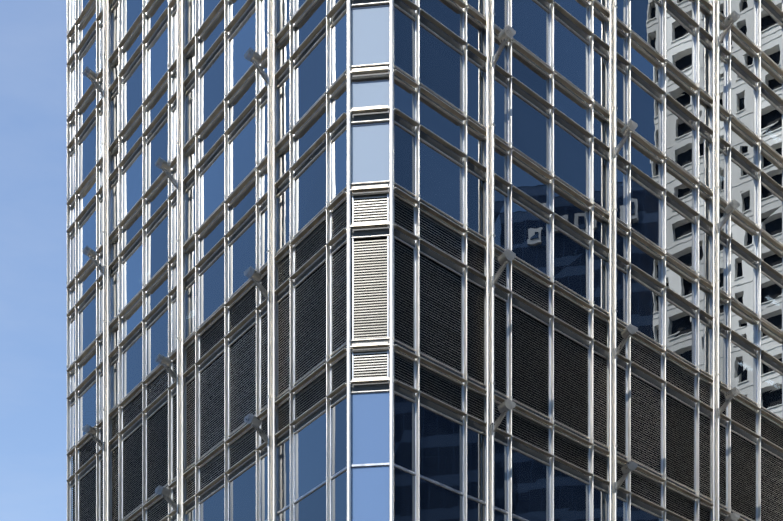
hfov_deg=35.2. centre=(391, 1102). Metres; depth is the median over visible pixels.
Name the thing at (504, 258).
floodlight bodies
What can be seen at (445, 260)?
tower spandrel panels
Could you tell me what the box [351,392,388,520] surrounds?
tower corner glass
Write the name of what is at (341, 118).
tower shelf soffits
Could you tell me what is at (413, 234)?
tower light shelves
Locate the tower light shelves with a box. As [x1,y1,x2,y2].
[67,0,782,520]
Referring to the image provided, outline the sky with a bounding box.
[0,0,72,520]
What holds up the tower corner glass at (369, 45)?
attached to the tower plenum
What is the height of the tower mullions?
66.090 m
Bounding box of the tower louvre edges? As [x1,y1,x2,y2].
[71,196,782,520]
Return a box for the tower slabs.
[73,7,782,520]
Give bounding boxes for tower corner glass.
[351,7,388,182]
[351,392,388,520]
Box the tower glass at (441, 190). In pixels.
[71,0,782,520]
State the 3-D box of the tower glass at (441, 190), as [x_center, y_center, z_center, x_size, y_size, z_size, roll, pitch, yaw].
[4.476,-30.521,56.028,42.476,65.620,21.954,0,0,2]
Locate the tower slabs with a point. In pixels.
(427, 369)
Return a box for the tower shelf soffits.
[67,0,782,520]
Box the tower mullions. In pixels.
[66,0,782,520]
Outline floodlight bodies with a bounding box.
[82,10,739,520]
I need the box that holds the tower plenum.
[73,197,782,520]
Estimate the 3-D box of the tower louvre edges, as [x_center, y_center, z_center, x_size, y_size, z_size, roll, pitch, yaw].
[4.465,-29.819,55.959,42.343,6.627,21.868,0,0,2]
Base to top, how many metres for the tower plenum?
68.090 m
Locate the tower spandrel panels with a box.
[71,0,782,520]
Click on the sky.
(33, 39)

